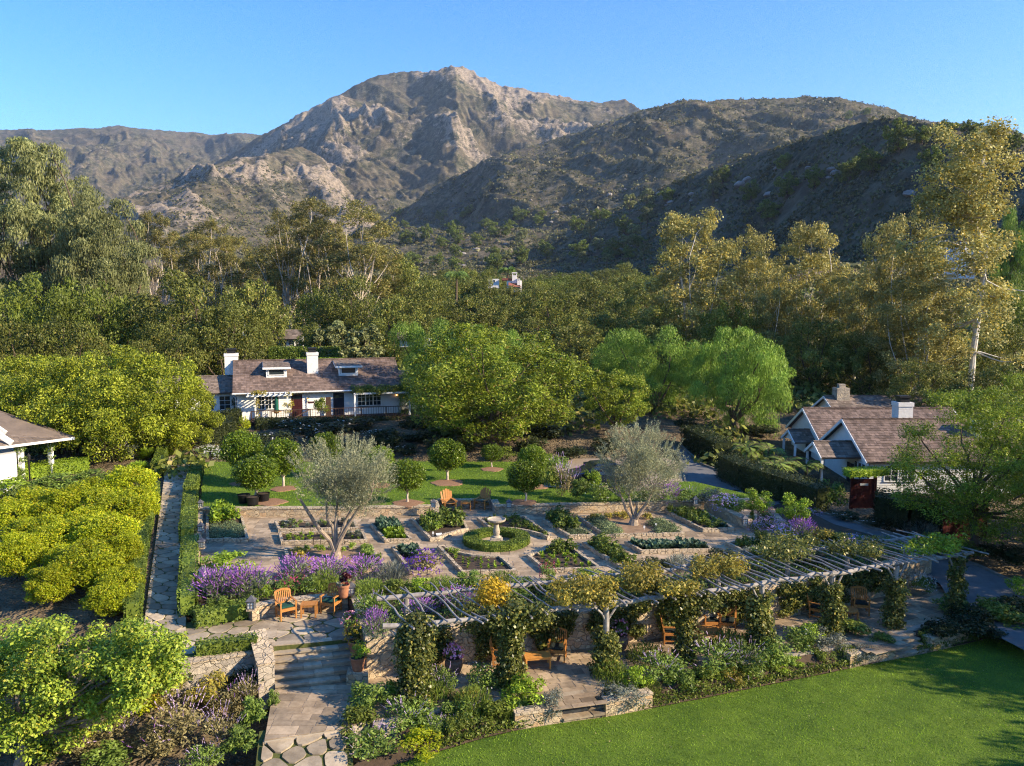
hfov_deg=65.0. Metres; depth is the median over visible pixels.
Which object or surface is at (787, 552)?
pergola vine
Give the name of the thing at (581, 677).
terrace paving
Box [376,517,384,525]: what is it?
kale plant
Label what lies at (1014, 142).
hill tree
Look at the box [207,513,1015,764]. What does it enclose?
fallen leaves
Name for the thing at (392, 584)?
shrub
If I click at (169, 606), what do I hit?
garden path paving
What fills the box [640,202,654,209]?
hill tree
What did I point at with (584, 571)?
shrub
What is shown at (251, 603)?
garden lantern
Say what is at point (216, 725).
shrub
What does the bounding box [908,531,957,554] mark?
shrub
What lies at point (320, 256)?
eucalyptus tree
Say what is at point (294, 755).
path paving
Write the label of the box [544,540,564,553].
dark bush
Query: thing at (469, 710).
border shrub
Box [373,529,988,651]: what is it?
pergola
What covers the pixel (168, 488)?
garden path paving
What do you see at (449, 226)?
hill tree
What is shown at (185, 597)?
rosemary hedge
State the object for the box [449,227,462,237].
hill tree
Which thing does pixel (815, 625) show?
shrub
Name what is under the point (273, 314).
oak tree
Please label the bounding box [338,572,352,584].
burgundy plant
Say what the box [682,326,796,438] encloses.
pepper tree
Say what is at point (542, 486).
mulch ring
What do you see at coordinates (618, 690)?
shrub
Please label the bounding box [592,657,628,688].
rosemary bush
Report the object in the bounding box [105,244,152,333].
gum tree
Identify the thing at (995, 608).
shrub
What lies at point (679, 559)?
grass tuft
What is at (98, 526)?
citrus bush
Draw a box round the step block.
[346,666,368,684]
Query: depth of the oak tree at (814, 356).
90.72 m
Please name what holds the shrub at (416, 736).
on the border soil
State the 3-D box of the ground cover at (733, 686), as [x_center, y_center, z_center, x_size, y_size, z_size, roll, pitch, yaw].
[14.133,10.574,32.026,36.095,0.535,1.629,-2,6,-22]
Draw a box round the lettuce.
[384,531,393,537]
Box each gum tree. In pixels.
[0,136,87,345]
[0,175,46,321]
[12,171,124,346]
[39,192,161,361]
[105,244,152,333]
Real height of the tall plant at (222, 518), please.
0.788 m
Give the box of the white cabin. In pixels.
[270,329,303,347]
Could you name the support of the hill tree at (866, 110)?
on the ground at (394, 141)
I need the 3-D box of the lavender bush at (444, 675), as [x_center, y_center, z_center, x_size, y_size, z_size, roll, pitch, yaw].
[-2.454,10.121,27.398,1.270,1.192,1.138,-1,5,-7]
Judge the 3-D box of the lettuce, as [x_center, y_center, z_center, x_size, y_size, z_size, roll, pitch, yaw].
[-6.240,7.654,40.682,0.554,0.324,0.513,2,6,24]
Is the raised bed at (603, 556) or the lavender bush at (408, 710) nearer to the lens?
the lavender bush at (408, 710)
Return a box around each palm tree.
[443,270,468,301]
[498,266,518,297]
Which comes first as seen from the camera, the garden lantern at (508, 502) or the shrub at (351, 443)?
the garden lantern at (508, 502)
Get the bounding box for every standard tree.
[743,488,774,520]
[775,492,813,533]
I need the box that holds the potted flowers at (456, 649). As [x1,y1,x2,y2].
[442,641,464,658]
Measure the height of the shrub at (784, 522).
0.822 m
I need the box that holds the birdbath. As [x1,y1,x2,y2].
[487,516,505,541]
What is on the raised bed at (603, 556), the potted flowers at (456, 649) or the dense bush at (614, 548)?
the dense bush at (614, 548)
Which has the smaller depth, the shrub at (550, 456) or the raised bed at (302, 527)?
the raised bed at (302, 527)
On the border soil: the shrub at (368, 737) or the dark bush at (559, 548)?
the shrub at (368, 737)
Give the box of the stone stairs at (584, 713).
[548,689,604,722]
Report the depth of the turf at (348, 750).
24.31 m
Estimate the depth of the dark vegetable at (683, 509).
45.21 m
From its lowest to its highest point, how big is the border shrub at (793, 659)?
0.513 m
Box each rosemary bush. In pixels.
[309,569,338,593]
[355,577,385,598]
[412,676,447,709]
[424,574,459,590]
[453,684,492,722]
[487,570,517,583]
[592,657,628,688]
[625,640,665,668]
[710,627,746,651]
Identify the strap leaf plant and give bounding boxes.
[126,460,149,471]
[135,447,155,458]
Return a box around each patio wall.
[138,645,273,706]
[248,593,347,620]
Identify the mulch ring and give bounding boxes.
[229,481,240,485]
[258,498,288,505]
[269,486,296,491]
[392,499,424,506]
[430,479,462,485]
[481,467,502,471]
[511,499,536,505]
[535,484,548,489]
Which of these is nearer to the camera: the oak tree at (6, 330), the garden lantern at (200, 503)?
the garden lantern at (200, 503)
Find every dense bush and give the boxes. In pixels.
[586,535,597,545]
[591,530,611,542]
[592,534,607,545]
[594,542,612,552]
[598,546,612,555]
[602,538,623,549]
[605,544,622,555]
[609,546,628,563]
[614,551,637,563]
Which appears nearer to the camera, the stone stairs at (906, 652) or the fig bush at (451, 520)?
the stone stairs at (906, 652)
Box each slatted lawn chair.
[440,489,456,507]
[472,487,490,509]
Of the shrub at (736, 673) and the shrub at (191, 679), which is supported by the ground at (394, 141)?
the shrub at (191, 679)
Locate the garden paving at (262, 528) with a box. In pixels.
[201,503,797,584]
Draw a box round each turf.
[144,499,186,628]
[150,610,353,657]
[256,730,352,765]
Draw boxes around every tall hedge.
[713,451,831,512]
[872,486,942,533]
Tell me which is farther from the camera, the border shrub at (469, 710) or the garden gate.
the garden gate
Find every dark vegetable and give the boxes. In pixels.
[665,503,679,512]
[675,504,687,513]
[675,509,688,517]
[686,511,698,520]
[695,514,710,523]
[698,508,709,515]
[704,520,716,527]
[714,517,724,525]
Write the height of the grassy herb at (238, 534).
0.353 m
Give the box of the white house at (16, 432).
[0,411,74,490]
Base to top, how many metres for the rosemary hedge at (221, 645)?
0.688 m
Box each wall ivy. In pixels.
[429,624,454,667]
[471,622,500,662]
[528,609,578,650]
[585,601,651,639]
[653,599,705,632]
[715,587,758,626]
[775,576,822,617]
[837,562,893,602]
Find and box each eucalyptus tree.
[134,210,180,320]
[160,231,208,314]
[186,217,237,309]
[212,234,260,303]
[232,251,283,309]
[244,245,299,323]
[258,200,312,328]
[269,219,327,322]
[285,195,351,326]
[299,231,358,315]
[314,199,404,319]
[358,245,413,331]
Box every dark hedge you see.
[180,415,236,448]
[198,408,242,425]
[253,415,410,429]
[679,424,734,459]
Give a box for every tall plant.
[207,513,219,522]
[209,502,223,513]
[210,507,226,520]
[210,508,222,520]
[211,499,226,506]
[223,503,242,520]
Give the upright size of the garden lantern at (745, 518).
0.550 m
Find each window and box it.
[199,396,214,410]
[219,395,230,409]
[257,396,279,409]
[357,392,380,405]
[883,465,898,481]
[900,465,915,481]
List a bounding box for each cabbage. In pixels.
[396,543,405,549]
[403,549,410,555]
[628,537,637,543]
[633,540,642,545]
[638,542,645,547]
[645,543,652,548]
[652,541,659,548]
[657,541,666,548]
[668,541,677,547]
[676,541,688,547]
[687,541,694,547]
[695,542,701,547]
[700,541,707,547]
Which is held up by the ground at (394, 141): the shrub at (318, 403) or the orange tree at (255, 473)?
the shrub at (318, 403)
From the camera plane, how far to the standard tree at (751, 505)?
42.99 m
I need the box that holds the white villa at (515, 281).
[488,272,521,291]
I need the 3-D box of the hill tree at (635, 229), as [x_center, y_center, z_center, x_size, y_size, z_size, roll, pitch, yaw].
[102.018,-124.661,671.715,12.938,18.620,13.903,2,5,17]
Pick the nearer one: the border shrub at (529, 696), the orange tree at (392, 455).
the border shrub at (529, 696)
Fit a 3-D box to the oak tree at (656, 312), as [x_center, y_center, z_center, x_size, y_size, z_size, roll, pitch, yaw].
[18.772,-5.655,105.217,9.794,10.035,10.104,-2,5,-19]
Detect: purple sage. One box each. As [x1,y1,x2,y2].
[187,562,247,605]
[218,561,272,599]
[269,552,320,584]
[304,552,350,585]
[342,552,384,579]
[362,605,388,638]
[401,597,439,614]
[434,583,476,609]
[656,480,684,503]
[785,514,816,540]
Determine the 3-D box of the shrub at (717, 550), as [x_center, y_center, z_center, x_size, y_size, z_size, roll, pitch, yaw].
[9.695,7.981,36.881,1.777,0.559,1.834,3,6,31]
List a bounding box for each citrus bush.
[0,496,42,529]
[0,511,69,545]
[0,531,49,580]
[14,486,65,514]
[21,560,78,605]
[30,514,91,550]
[32,483,90,518]
[38,541,89,570]
[48,537,129,590]
[61,475,115,507]
[62,503,110,536]
[65,511,143,550]
[78,487,152,531]
[78,581,140,617]
[90,563,145,600]
[101,464,160,495]
[102,529,144,563]
[115,484,161,515]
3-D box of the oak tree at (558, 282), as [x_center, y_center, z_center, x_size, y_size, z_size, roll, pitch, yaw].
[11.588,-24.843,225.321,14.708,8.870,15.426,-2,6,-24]
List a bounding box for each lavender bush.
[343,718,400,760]
[354,590,388,615]
[378,691,437,732]
[431,661,457,696]
[508,580,530,598]
[546,451,570,469]
[614,487,636,501]
[635,645,686,688]
[673,485,699,502]
[685,633,743,679]
[722,639,770,677]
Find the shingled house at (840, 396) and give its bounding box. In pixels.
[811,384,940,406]
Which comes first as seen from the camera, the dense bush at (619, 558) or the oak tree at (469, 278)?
the dense bush at (619, 558)
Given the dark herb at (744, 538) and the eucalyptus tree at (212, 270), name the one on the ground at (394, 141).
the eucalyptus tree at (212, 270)
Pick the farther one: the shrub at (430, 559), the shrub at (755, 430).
the shrub at (755, 430)
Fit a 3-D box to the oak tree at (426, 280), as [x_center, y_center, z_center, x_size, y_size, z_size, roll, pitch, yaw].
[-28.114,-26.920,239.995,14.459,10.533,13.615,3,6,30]
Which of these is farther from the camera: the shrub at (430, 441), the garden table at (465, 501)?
the shrub at (430, 441)
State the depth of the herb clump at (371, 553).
37.02 m
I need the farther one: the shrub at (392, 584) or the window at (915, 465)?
the window at (915, 465)
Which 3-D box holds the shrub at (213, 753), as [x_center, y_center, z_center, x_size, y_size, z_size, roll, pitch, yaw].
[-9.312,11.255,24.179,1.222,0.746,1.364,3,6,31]
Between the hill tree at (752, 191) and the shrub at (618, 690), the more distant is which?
the hill tree at (752, 191)
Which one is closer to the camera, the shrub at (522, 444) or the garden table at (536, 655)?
the garden table at (536, 655)
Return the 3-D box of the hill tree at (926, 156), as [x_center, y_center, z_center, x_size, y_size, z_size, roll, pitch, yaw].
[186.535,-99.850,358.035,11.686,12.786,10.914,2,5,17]
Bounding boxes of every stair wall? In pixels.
[248,628,274,709]
[350,592,378,678]
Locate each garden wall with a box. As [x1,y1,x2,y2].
[194,509,203,589]
[199,504,438,516]
[494,497,764,513]
[704,502,752,528]
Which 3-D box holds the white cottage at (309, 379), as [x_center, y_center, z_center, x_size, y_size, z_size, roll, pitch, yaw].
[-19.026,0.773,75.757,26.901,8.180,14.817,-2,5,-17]
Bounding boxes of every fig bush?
[419,514,433,526]
[420,508,434,517]
[423,516,439,530]
[426,510,445,524]
[431,514,444,527]
[433,506,453,524]
[441,512,463,526]
[443,503,467,521]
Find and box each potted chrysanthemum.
[337,610,360,626]
[342,623,362,644]
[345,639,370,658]
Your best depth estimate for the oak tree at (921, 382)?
74.86 m
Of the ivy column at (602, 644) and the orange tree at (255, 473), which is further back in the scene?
the orange tree at (255, 473)
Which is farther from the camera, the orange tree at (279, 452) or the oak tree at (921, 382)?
the oak tree at (921, 382)
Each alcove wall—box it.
[431,500,439,512]
[437,498,490,508]
[490,499,498,513]
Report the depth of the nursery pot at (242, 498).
46.20 m
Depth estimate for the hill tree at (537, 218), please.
1149.56 m
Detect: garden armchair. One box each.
[274,588,296,620]
[319,582,341,614]
[489,635,498,667]
[547,627,566,662]
[659,615,676,644]
[703,612,720,626]
[719,603,736,629]
[806,594,821,617]
[851,586,870,615]
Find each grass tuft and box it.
[373,559,409,583]
[664,552,691,572]
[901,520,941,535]
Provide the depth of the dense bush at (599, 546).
38.11 m
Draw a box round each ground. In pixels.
[0,65,1023,765]
[197,502,915,631]
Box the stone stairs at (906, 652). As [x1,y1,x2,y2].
[894,631,928,658]
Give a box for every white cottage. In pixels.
[154,347,422,429]
[781,395,1021,493]
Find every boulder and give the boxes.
[734,181,744,187]
[742,176,750,181]
[763,191,770,196]
[826,166,834,171]
[903,189,915,196]
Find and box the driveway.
[679,449,1023,649]
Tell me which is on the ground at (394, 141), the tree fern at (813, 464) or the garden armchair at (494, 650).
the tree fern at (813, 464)
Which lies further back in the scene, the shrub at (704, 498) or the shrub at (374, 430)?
the shrub at (374, 430)
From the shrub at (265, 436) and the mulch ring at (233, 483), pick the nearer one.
the mulch ring at (233, 483)
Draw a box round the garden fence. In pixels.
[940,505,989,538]
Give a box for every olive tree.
[285,430,399,559]
[303,328,341,355]
[321,319,357,357]
[594,418,689,525]
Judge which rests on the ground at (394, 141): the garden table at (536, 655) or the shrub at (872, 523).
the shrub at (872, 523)
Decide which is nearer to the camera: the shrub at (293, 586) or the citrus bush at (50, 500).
the shrub at (293, 586)
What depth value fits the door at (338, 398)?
74.79 m
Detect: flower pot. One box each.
[337,582,349,597]
[343,622,356,635]
[348,638,362,653]
[350,653,365,671]
[445,654,462,675]
[615,632,628,650]
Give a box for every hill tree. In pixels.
[393,207,402,216]
[398,233,407,243]
[399,252,411,264]
[400,219,409,227]
[400,229,414,244]
[409,251,422,263]
[418,223,432,239]
[429,252,444,265]
[435,210,443,219]
[435,235,449,247]
[439,219,445,230]
[444,220,456,232]
[447,256,463,268]
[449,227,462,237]
[449,243,463,257]
[453,219,462,226]
[453,235,464,243]
[457,225,464,233]
[459,209,467,217]
[464,204,473,213]
[470,232,484,246]
[478,218,489,228]
[483,254,501,266]
[484,220,497,229]
[484,245,500,255]
[485,265,497,275]
[488,225,498,236]
[488,255,503,271]
[497,223,511,236]
[500,249,512,266]
[504,219,517,228]
[510,245,529,262]
[512,210,525,221]
[513,240,524,251]
[514,232,525,241]
[518,209,529,216]
[518,227,527,235]
[533,214,543,225]
[535,210,546,216]
[537,239,554,258]
[568,215,585,231]
[568,239,588,258]
[578,251,589,267]
[583,221,597,242]
[589,208,601,220]
[590,237,606,254]
[600,208,612,220]
[601,247,616,260]
[605,238,626,256]
[615,214,635,234]
[619,234,633,254]
[621,244,636,258]
[623,193,636,216]
[627,223,641,236]
[631,234,647,246]
[636,242,652,265]
[640,188,655,203]
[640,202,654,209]
[640,207,655,227]
[657,187,675,202]
[702,173,722,202]
[713,165,731,183]
[739,179,761,203]
[756,199,783,220]
[773,152,792,170]
[774,171,799,199]
[804,164,825,189]
[833,156,861,185]
[842,110,852,120]
[856,145,883,173]
[860,107,871,116]
[882,117,919,155]
[909,125,933,145]
[916,143,944,169]
[932,119,959,140]
[960,119,983,140]
[1000,131,1023,152]
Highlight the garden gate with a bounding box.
[849,476,876,508]
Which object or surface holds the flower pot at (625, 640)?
on the terrace paving at (581, 677)
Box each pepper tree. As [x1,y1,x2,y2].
[386,318,476,415]
[443,324,523,395]
[582,343,640,395]
[601,324,711,414]
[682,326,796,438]
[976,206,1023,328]
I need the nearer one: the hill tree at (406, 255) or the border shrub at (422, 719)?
the border shrub at (422, 719)
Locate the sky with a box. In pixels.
[0,0,1023,134]
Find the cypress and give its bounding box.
[749,510,754,520]
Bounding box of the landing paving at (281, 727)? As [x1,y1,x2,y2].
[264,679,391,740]
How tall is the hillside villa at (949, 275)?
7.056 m
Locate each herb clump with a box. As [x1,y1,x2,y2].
[317,545,325,550]
[348,542,355,548]
[360,543,373,549]
[361,549,373,555]
[363,550,374,559]
[371,552,381,560]
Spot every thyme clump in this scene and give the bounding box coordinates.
[600,527,611,535]
[645,518,660,524]
[667,522,682,529]
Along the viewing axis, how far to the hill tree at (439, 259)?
846.39 m
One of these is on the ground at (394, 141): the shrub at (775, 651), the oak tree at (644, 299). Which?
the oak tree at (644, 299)
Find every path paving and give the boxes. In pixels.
[144,497,185,634]
[162,456,189,497]
[261,731,347,765]
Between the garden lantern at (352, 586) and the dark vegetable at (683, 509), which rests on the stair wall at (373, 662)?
the garden lantern at (352, 586)
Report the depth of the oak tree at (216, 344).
86.66 m
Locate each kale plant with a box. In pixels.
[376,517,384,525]
[377,523,385,530]
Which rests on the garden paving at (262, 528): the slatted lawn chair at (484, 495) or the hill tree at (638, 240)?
the slatted lawn chair at (484, 495)
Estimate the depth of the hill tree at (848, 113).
1516.70 m
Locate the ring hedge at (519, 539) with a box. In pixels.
[462,526,530,552]
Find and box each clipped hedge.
[18,455,90,479]
[150,445,168,475]
[268,345,340,358]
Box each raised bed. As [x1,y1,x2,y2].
[206,513,248,542]
[274,519,358,531]
[278,531,367,544]
[284,546,386,573]
[370,523,411,542]
[391,545,435,574]
[410,517,468,541]
[437,545,517,574]
[477,515,552,539]
[527,542,601,572]
[543,519,594,538]
[577,512,684,537]
[582,542,636,568]
[624,539,713,553]
[665,509,734,531]
[725,539,762,551]
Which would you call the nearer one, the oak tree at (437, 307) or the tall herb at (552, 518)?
the tall herb at (552, 518)
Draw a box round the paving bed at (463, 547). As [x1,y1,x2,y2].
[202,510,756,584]
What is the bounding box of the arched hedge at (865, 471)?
[842,465,891,477]
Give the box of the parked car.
[564,459,627,485]
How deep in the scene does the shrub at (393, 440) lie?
61.90 m
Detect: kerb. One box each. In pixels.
[672,445,786,520]
[680,444,1023,586]
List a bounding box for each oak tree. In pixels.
[0,271,87,366]
[0,316,59,374]
[27,315,119,381]
[34,276,147,376]
[103,291,179,380]
[120,320,208,389]
[128,267,251,373]
[173,301,267,375]
[222,278,292,359]
[241,318,276,359]
[246,303,297,356]
[291,321,325,347]
[294,286,355,341]
[311,273,387,346]
[353,293,433,361]
[375,255,438,323]
[394,279,461,340]
[406,279,438,297]
[408,276,432,291]
[430,286,467,315]
[430,293,507,343]
[432,268,453,278]
[435,279,474,309]
[436,273,453,283]
[440,267,479,291]
[442,280,480,312]
[465,286,509,314]
[470,268,506,290]
[470,275,501,311]
[472,293,538,335]
[484,316,553,363]
[492,284,528,315]
[504,286,592,345]
[509,278,542,295]
[518,281,549,315]
[520,279,554,306]
[527,272,576,291]
[534,321,614,370]
[542,278,573,299]
[547,280,598,312]
[559,271,589,290]
[562,274,626,333]
[581,268,618,294]
[588,292,652,350]
[598,272,660,316]
[607,261,644,283]
[618,276,672,315]
[618,301,699,364]
[695,299,768,365]
[761,296,817,358]
[770,315,865,392]
[828,330,907,394]
[880,357,966,410]
[945,362,1023,417]
[967,320,1023,391]
[982,272,1023,353]
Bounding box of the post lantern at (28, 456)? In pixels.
[27,453,30,480]
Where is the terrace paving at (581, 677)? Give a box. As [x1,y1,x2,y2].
[371,580,946,720]
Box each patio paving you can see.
[154,617,276,653]
[264,609,350,641]
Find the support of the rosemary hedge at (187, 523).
on the planting ground at (822, 523)
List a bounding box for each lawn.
[201,461,752,511]
[394,637,1023,765]
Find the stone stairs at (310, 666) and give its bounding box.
[271,636,352,689]
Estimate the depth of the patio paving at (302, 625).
30.92 m
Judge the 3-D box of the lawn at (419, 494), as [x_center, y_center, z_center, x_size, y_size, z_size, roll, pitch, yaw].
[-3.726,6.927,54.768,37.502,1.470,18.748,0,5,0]
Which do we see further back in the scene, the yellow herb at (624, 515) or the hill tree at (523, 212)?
the hill tree at (523, 212)
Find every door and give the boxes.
[291,394,302,416]
[333,393,343,414]
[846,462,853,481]
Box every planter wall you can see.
[512,703,561,730]
[601,687,652,716]
[843,648,895,669]
[922,627,967,652]
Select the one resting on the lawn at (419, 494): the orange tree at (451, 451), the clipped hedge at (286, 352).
the orange tree at (451, 451)
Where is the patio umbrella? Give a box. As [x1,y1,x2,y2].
[274,396,278,412]
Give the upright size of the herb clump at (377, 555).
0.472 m
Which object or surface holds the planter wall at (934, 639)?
on the ground at (394, 141)
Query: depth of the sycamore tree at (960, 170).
79.71 m
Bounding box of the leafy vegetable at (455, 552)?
[452,548,459,554]
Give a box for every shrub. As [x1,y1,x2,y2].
[0,475,33,496]
[5,484,49,499]
[27,738,64,765]
[29,472,77,488]
[50,724,109,762]
[71,468,107,484]
[80,702,145,749]
[81,739,132,765]
[84,438,125,465]
[116,444,137,458]
[122,718,178,759]
[132,690,160,716]
[145,684,212,755]
[146,672,186,710]
[179,738,226,765]
[182,669,228,712]
[183,673,195,682]
[196,444,217,452]
[198,449,221,459]
[198,550,256,576]
[199,699,246,751]
[204,595,232,607]
[208,682,243,717]
[220,722,257,754]
[221,666,264,697]
[232,668,264,713]
[235,415,250,431]
[238,694,267,726]
[254,430,296,447]
[256,584,271,596]
[266,689,280,709]
[269,571,306,592]
[276,417,317,430]
[292,421,346,439]
[299,576,323,592]
[313,397,329,413]
[328,417,376,431]
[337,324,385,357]
[338,702,378,738]
[340,440,373,453]
[346,680,392,709]
[364,427,394,439]
[367,428,404,449]
[379,578,410,594]
[380,679,403,701]
[391,443,417,454]
[395,724,443,762]
[397,415,433,428]
[401,547,444,576]
[403,429,440,441]
[404,576,433,592]
[404,717,420,728]
[415,713,432,727]
[421,723,443,739]
[422,437,441,449]
[426,425,456,435]
[426,714,445,731]
[427,713,446,731]
[439,697,481,729]
[444,716,462,732]
[449,686,478,701]
[450,437,475,450]
[454,569,485,585]
[454,710,476,729]
[461,662,500,689]
[466,706,481,722]
[477,699,513,727]
[493,700,515,721]
[499,672,546,708]
[500,446,518,458]
[506,576,536,591]
[509,697,522,707]
[515,436,548,449]
[518,694,532,705]
[527,425,565,438]
[531,577,553,592]
[537,561,555,579]
[540,685,562,718]
[541,453,552,482]
[544,465,563,487]
[553,445,587,458]
[553,461,579,496]
[569,566,602,579]
[570,478,591,497]
[582,468,601,487]
[585,482,610,502]
[589,436,621,451]
[597,681,648,709]
[601,479,623,492]
[604,568,625,583]
[618,665,653,688]
[633,556,673,568]
[637,487,657,499]
[639,679,662,699]
[659,661,698,692]
[673,418,697,426]
[690,665,723,689]
[696,486,721,502]
[704,547,739,563]
[709,492,741,511]
[710,428,741,437]
[721,666,744,686]
[726,499,747,512]
[733,487,761,495]
[738,544,754,555]
[738,663,752,678]
[740,628,775,644]
[742,424,779,435]
[744,665,764,676]
[745,546,775,562]
[746,521,767,530]
[746,529,778,541]
[755,516,779,528]
[756,507,773,521]
[756,635,793,666]
[764,661,780,671]
[766,523,800,539]
[772,519,796,530]
[772,663,790,674]
[775,625,820,653]
[783,655,796,667]
[786,654,804,666]
[791,551,829,566]
[794,622,826,641]
[795,507,821,515]
[802,526,834,546]
[812,647,829,660]
[814,625,849,654]
[819,478,848,506]
[819,531,846,544]
[830,510,859,520]
[835,644,858,662]
[838,532,863,548]
[840,617,871,634]
[852,642,878,661]
[857,515,891,527]
[869,631,895,642]
[907,571,936,593]
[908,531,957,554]
[917,631,927,640]
[920,616,967,638]
[931,593,971,614]
[943,603,996,626]
[951,616,1007,639]
[952,538,989,557]
[971,594,1015,619]
[976,542,1018,560]
[990,608,1023,629]
[993,595,1023,611]
[1001,545,1023,567]
[1004,575,1023,595]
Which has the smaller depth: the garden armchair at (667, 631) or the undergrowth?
the garden armchair at (667, 631)
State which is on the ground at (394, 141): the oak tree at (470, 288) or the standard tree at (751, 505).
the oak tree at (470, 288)
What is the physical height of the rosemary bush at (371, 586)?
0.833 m
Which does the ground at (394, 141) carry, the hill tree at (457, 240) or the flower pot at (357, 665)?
the hill tree at (457, 240)
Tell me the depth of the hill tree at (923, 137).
385.62 m
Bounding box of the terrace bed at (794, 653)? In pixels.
[371,584,951,748]
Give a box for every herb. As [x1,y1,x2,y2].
[208,526,222,533]
[218,520,230,525]
[229,526,243,531]
[232,530,244,537]
[522,521,533,527]
[527,523,537,529]
[545,510,555,519]
[546,508,562,519]
[549,503,570,514]
[550,508,568,521]
[553,513,570,529]
[558,511,576,520]
[565,513,581,528]
[577,527,591,533]
[604,512,612,517]
[618,512,628,518]
[642,512,652,518]
[734,536,747,546]
[742,533,751,543]
[750,539,761,546]
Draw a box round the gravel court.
[544,457,683,490]
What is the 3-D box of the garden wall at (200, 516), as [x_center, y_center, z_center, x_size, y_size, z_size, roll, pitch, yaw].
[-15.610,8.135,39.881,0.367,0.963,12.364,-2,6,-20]
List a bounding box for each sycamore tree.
[638,206,740,368]
[707,224,784,357]
[740,263,801,369]
[762,220,853,378]
[819,263,899,387]
[845,205,949,392]
[864,276,977,406]
[881,115,1023,396]
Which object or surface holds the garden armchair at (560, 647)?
on the terrace paving at (581, 677)
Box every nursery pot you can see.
[237,493,250,503]
[246,495,259,505]
[256,492,269,501]
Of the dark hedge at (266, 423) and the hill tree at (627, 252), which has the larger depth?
the hill tree at (627, 252)
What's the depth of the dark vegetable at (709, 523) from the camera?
42.47 m
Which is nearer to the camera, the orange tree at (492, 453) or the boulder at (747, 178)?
the orange tree at (492, 453)
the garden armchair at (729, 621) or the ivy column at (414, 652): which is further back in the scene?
the garden armchair at (729, 621)
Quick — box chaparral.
[164,95,1023,308]
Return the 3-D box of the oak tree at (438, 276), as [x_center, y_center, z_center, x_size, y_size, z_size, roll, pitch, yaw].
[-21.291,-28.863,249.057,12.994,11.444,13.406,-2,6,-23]
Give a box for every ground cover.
[195,534,922,631]
[433,632,984,749]
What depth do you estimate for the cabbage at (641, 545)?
38.79 m
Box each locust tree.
[881,383,1023,553]
[971,369,1023,502]
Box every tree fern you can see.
[725,442,769,460]
[754,442,788,455]
[756,459,795,473]
[762,455,809,475]
[790,460,830,476]
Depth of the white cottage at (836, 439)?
56.02 m
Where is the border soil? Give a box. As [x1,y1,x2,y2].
[354,623,988,765]
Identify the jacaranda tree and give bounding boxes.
[401,321,603,446]
[582,368,650,435]
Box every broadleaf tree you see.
[0,354,99,422]
[0,356,122,452]
[13,344,208,461]
[142,375,225,450]
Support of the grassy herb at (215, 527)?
on the raised bed at (244, 538)
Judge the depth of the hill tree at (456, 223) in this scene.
1336.02 m
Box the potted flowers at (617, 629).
[610,618,627,637]
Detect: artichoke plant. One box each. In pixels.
[345,531,352,537]
[354,528,361,534]
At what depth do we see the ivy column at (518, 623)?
27.62 m
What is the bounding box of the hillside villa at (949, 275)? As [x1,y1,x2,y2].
[937,240,1021,279]
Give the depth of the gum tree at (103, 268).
100.38 m
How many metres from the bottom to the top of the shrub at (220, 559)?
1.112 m
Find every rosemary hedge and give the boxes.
[121,481,160,619]
[176,533,199,616]
[178,488,199,541]
[182,470,201,491]
[189,596,258,628]
[190,457,205,478]
[192,632,260,656]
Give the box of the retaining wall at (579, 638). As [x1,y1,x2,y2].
[363,550,931,676]
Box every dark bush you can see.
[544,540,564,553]
[550,536,565,548]
[556,536,578,550]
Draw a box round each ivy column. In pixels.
[390,607,439,710]
[455,591,556,693]
[586,624,623,678]
[637,576,722,667]
[744,589,778,651]
[815,579,847,639]
[877,572,911,630]
[944,552,969,615]
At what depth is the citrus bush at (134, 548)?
36.10 m
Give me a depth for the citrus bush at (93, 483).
45.52 m
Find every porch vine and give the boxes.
[13,446,27,481]
[41,442,56,472]
[250,390,293,416]
[350,382,414,395]
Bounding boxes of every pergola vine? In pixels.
[470,573,513,609]
[543,570,620,609]
[616,559,664,594]
[657,578,700,599]
[688,552,750,580]
[755,530,821,562]
[824,532,885,559]
[901,532,969,557]
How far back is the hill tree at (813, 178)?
488.36 m
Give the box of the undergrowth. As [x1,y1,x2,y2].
[0,280,1023,481]
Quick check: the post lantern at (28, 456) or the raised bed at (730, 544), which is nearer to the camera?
the raised bed at (730, 544)
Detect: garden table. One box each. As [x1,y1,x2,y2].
[300,600,317,617]
[461,500,470,510]
[523,650,551,670]
[698,625,722,642]
[844,605,858,620]
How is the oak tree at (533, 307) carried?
on the ground at (394, 141)
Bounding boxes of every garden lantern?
[197,499,203,507]
[197,522,204,532]
[197,537,205,548]
[197,566,206,578]
[245,595,256,611]
[348,582,355,595]
[430,498,436,508]
[506,499,511,508]
[692,495,698,504]
[741,515,748,525]
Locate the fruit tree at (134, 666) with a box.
[0,613,192,765]
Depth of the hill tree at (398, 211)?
1645.60 m
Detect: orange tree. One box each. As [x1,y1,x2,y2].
[217,429,264,467]
[230,454,280,494]
[261,437,303,485]
[306,431,344,466]
[360,445,396,482]
[387,457,427,501]
[426,438,467,479]
[479,443,504,466]
[506,459,544,500]
[516,443,548,470]

